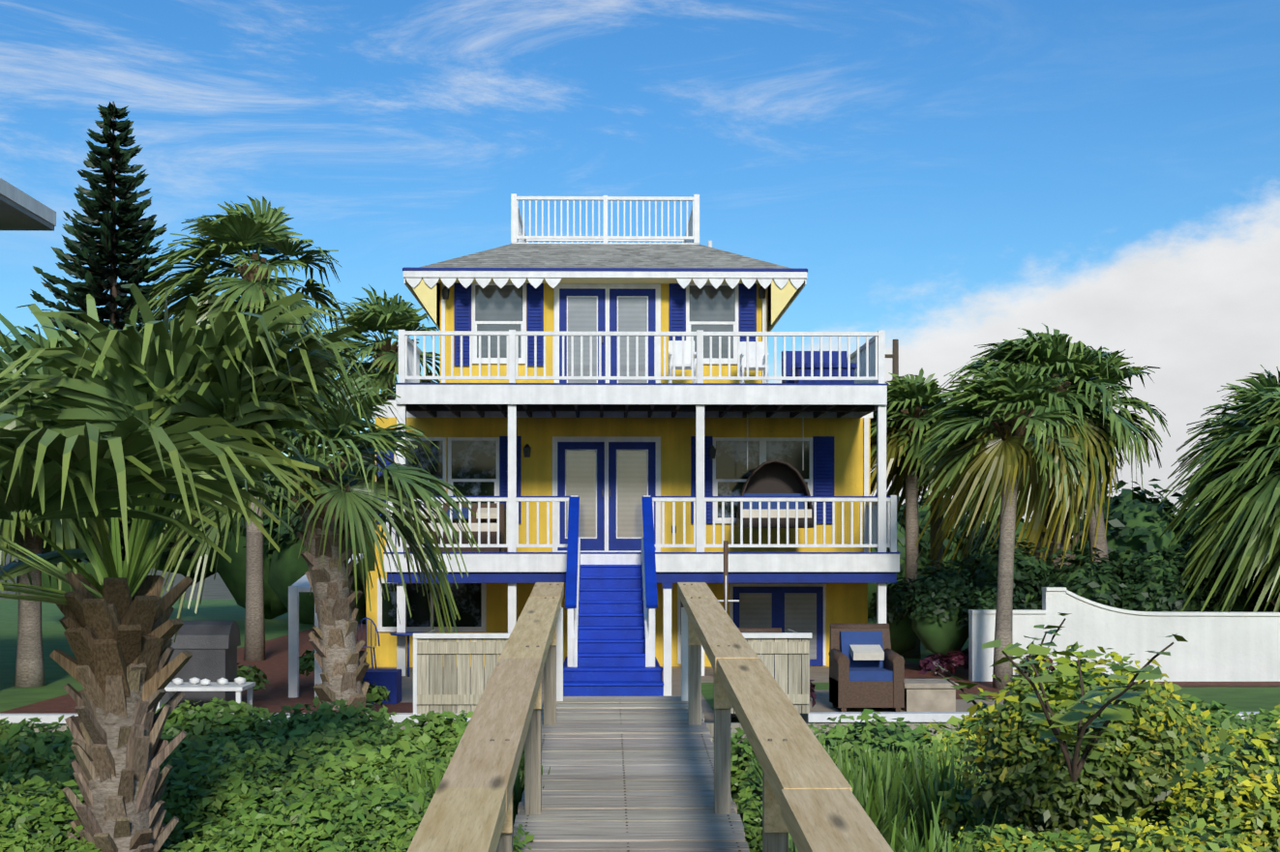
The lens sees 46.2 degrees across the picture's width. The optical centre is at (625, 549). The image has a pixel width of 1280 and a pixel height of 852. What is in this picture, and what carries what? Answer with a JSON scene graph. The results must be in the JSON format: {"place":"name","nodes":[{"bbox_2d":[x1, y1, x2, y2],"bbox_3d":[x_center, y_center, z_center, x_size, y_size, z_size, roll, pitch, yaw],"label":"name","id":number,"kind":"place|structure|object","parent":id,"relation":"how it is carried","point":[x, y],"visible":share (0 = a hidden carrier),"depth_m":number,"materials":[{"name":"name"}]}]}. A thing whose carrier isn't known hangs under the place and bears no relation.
{"place":"outdoors","nodes":[
{"label":"outdoors","id":0,"kind":"place"},
{"bbox_2d":[0,551,918,664],"bbox_3d":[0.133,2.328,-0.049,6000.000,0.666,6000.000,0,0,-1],"label":"terrain","id":1,"kind":"structure","parent":0,"point":[216,588],"depth_m":78.62,"materials":[{"name":"green soil"}]},
{"bbox_2d":[0,178,56,231],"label":"neighbour house","id":2,"kind":"structure","parent":1,"relation":"on","point":[20,210],"depth_m":20.60,"materials":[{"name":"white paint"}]},
{"bbox_2d":[0,283,383,851],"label":"palm","id":3,"kind":"object","parent":1,"relation":"on","point":[146,423],"visible":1,"depth_m":7.93,"materials":[{"name":"green plant"}]},
{"bbox_2d":[0,696,534,851],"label":"shrubs","id":4,"kind":"object","parent":1,"relation":"on","point":[244,779],"visible":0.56,"depth_m":10.08,"materials":[{"name":"green plant"}]},
{"bbox_2d":[390,753,574,834],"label":"dune grass","id":5,"kind":"structure","parent":1,"relation":"on","point":[519,788],"depth_m":9.56,"materials":[{"name":"plant"}]},
{"bbox_2d":[16,416,1229,624],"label":"distant trees","id":6,"kind":"object","parent":1,"relation":"on","point":[1133,519],"visible":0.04,"depth_m":39.77,"materials":[{"name":"green plant"}]},
{"bbox_2d":[366,193,900,696],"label":"beach house","id":7,"kind":"structure","parent":1,"relation":"on","point":[581,439],"depth_m":25.47,"materials":[{"name":"yellow paint"}]},
{"bbox_2d":[407,503,506,552],"bbox_3d":[-2.807,-0.374,25.254,1.600,0.830,0.880,0,0,-1],"label":"swing","id":8,"kind":"object","parent":7,"relation":"on","point":[492,523],"visible":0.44,"depth_m":24.84,"materials":[{"name":"white wood"}]},
{"bbox_2d":[668,340,857,383],"bbox_3d":[2.262,-3.049,24.957,3.070,0.880,1.550,0,0,-1],"label":"outdoor furniture","id":9,"kind":"object","parent":7,"relation":"on","point":[761,360],"visible":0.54,"depth_m":25.05,"materials":[{"name":"white wood"}]},
{"bbox_2d":[736,413,813,528],"bbox_3d":[2.488,-1.309,24.885,1.263,1.900,0.700,0,0,-1],"label":"hanging daybed","id":10,"kind":"object","parent":7,"relation":"hanging from","point":[775,478],"visible":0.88,"depth_m":25.05,"materials":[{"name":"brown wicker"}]},
{"bbox_2d":[0,553,1279,744],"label":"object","id":11,"kind":"object","parent":1,"relation":"on","point":[1233,660],"visible":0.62,"depth_m":22.47,"materials":[{"name":"white concrete"}]},
{"bbox_2d":[0,349,151,687],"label":"palm","id":12,"kind":"object","parent":11,"relation":"on","point":[29,672],"visible":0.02,"depth_m":21.68,"materials":[{"name":"green plant"}]},
{"bbox_2d":[16,101,238,564],"bbox_3d":[-10.298,-3.459,29.794,5.013,10.900,5.026,0,0,-1],"label":"norfolk pine","id":13,"kind":"object","parent":11,"relation":"on","point":[99,275],"visible":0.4,"depth_m":29.56,"materials":[{"name":"green plant"}]},
{"bbox_2d":[160,621,240,713],"bbox_3d":[-4.958,1.401,17.084,1.020,1.180,0.580,0,0,-1],"label":"covered grill","id":14,"kind":"object","parent":11,"relation":"on","point":[211,646],"visible":0.42,"depth_m":16.82,"materials":[{"name":"grey fabric"}]},
{"bbox_2d":[155,677,255,711],"bbox_3d":[-4.509,1.679,16.090,0.950,0.624,0.600,0,0,-1],"label":"shell table","id":15,"kind":"object","parent":11,"relation":"on","point":[239,685],"visible":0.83,"depth_m":15.95,"materials":[{"name":"white wood"}]},
{"bbox_2d":[138,195,354,661],"bbox_3d":[-6.924,-2.114,26.961,3.585,8.211,3.648,0,0,26],"label":"tall palm","id":16,"kind":"object","parent":11,"relation":"on","point":[237,230],"visible":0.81,"depth_m":26.51,"materials":[{"name":"green plant"}]},
{"bbox_2d":[147,367,479,713],"bbox_3d":[-3.420,-0.052,16.539,3.702,4.103,3.604,0,0,-1],"label":"yard palm","id":17,"kind":"object","parent":11,"relation":"on","point":[330,517],"visible":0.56,"depth_m":16.30,"materials":[{"name":"green plant"}]},
{"bbox_2d":[237,650,390,708],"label":"bed plants","id":18,"kind":"object","parent":11,"relation":"on","point":[377,695],"visible":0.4,"depth_m":19.27,"materials":[{"name":"green plant"}]},
{"bbox_2d":[319,284,440,457],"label":"tall palm","id":19,"kind":"object","parent":11,"relation":"on","point":[385,317],"visible":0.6,"depth_m":32.29,"materials":[{"name":"green plant"}]},
{"bbox_2d":[357,617,425,704],"bbox_3d":[-3.562,1.532,21.471,1.173,0.923,4.592,0,0,-4],"label":"bistro set and boxes","id":20,"kind":"object","parent":11,"relation":"on","point":[390,680],"visible":0.56,"depth_m":19.28,"materials":[{"name":"blue metal"}]},
{"bbox_2d":[717,540,739,615],"bbox_3d":[1.520,0.931,22.463,0.380,2.120,0.087,0,0,-1],"label":"shower pole","id":21,"kind":"object","parent":11,"relation":"on","point":[726,600],"visible":0.62,"depth_m":22.44,"materials":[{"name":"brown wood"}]},
{"bbox_2d":[730,627,781,722],"bbox_3d":[1.516,1.461,17.619,0.820,1.040,0.904,0,0,-1],"label":"table","id":22,"kind":"object","parent":11,"relation":"on","point":[759,630],"visible":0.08,"depth_m":17.98,"materials":[{"name":"wood"}]},
{"bbox_2d":[828,624,904,712],"bbox_3d":[2.982,1.461,18.639,0.820,1.040,0.904,0,0,-1],"label":"wicker chair","id":23,"kind":"object","parent":11,"relation":"on","point":[866,667],"visible":0.98,"depth_m":18.32,"materials":[{"name":"brown wicker"}]},
{"bbox_2d":[885,339,898,506],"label":"utility pole","id":24,"kind":"object","parent":11,"relation":"on","point":[894,355],"visible":0.25,"depth_m":44.99,"materials":[{"name":"brown wood"}]},
{"bbox_2d":[870,368,961,658],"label":"palm","id":25,"kind":"object","parent":11,"relation":"on","point":[906,439],"visible":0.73,"depth_m":27.25,"materials":[{"name":"green plant"}]},
{"bbox_2d":[787,648,1055,707],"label":"red ti plants","id":26,"kind":"object","parent":11,"relation":"on","point":[943,662],"visible":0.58,"depth_m":22.25,"materials":[{"name":"red plant"}]},
{"bbox_2d":[870,399,976,570],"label":"palm","id":27,"kind":"object","parent":11,"relation":"on","point":[935,528],"depth_m":29.43,"materials":[{"name":"green plant"}]},
{"bbox_2d":[867,559,1029,656],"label":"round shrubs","id":28,"kind":"object","parent":11,"relation":"on","point":[930,611],"visible":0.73,"depth_m":23.65,"materials":[{"name":"green plant"}]},
{"bbox_2d":[911,359,1090,688],"bbox_3d":[5.398,-0.337,21.509,2.572,4.659,2.598,0,0,-1],"label":"palm","id":29,"kind":"object","parent":11,"relation":"on","point":[1007,452],"visible":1,"depth_m":21.17,"materials":[{"name":"green plant"}]},
{"bbox_2d":[927,392,1130,575],"bbox_3d":[8.520,-0.973,31.224,3.719,5.929,3.824,0,0,39],"label":"palm","id":30,"kind":"object","parent":11,"relation":"on","point":[1039,543],"depth_m":30.91,"materials":[{"name":"green plant"}]},
{"bbox_2d":[922,323,1151,575],"bbox_3d":[6.926,-0.916,25.615,3.430,5.822,3.467,0,0,-33],"label":"palm","id":31,"kind":"object","parent":11,"relation":"on","point":[1055,355],"visible":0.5,"depth_m":25.00,"materials":[{"name":"green plant"}]},
{"bbox_2d":[976,346,1170,565],"bbox_3d":[8.393,-0.968,28.561,3.436,5.929,3.384,0,0,-39],"label":"palm","id":32,"kind":"object","parent":11,"relation":"on","point":[1115,372],"visible":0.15,"depth_m":27.97,"materials":[{"name":"green plant"}]},
{"bbox_2d":[955,537,1279,612],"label":"hedge","id":33,"kind":"object","parent":11,"relation":"on","point":[1142,584],"visible":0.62,"depth_m":24.05,"materials":[{"name":"green plant"}]},
{"bbox_2d":[1167,364,1279,526],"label":"palm","id":34,"kind":"object","parent":11,"relation":"on","point":[1265,385],"visible":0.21,"depth_m":30.23,"materials":[{"name":"green plant"}]},
{"bbox_2d":[406,582,893,851],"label":"dune walkway","id":35,"kind":"structure","parent":1,"relation":"on","point":[650,774],"depth_m":8.32,"materials":[{"name":"brown wood"}]},
{"bbox_2d":[743,735,998,851],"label":"dune grass","id":36,"kind":"structure","parent":1,"relation":"on","point":[870,781],"depth_m":8.23,"materials":[{"name":"green plant"}]},
{"bbox_2d":[712,696,1279,851],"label":"shrubs","id":37,"kind":"object","parent":1,"relation":"on","point":[880,733],"visible":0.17,"depth_m":11.97,"materials":[{"name":"green plant"}]},
{"bbox_2d":[920,700,1279,851],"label":"yellow shrubs","id":38,"kind":"object","parent":1,"relation":"on","point":[1065,834],"visible":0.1,"depth_m":11.77,"materials":[{"name":"green plant"}]},
{"bbox_2d":[935,641,1279,851],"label":"shrub sprigs","id":39,"kind":"object","parent":1,"relation":"on","point":[1154,776],"visible":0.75,"depth_m":7.01,"materials":[{"name":"green plant"}]},
{"bbox_2d":[932,612,1071,723],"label":"sea grape sapling","id":40,"kind":"object","parent":39,"relation":"on","point":[966,697],"visible":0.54,"depth_m":7.47,"materials":[{"name":"green plant"}]},
{"bbox_2d":[982,633,1188,782],"bbox_3d":[1.867,0.653,6.085,0.756,0.608,0.871,0,0,24],"label":"sea grape sapling","id":41,"kind":"object","parent":39,"relation":"on","point":[1115,711],"visible":1,"depth_m":6.11,"materials":[{"name":"green plant"}]},
{"bbox_2d":[1157,383,1279,612],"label":"palm","id":42,"kind":"object","parent":1,"relation":"on","point":[1242,515],"visible":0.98,"depth_m":23.11,"materials":[{"name":"green plant"}]},
{"bbox_2d":[1234,429,1279,483],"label":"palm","id":43,"kind":"object","parent":1,"relation":"on","point":[1243,453],"depth_m":26.28,"materials":[{"name":"green plant"}]},
{"bbox_2d":[0,0,1279,538],"label":"sky","id":44,"kind":"structure","parent":0,"point":[947,178],"materials":[{"name":"blue"}]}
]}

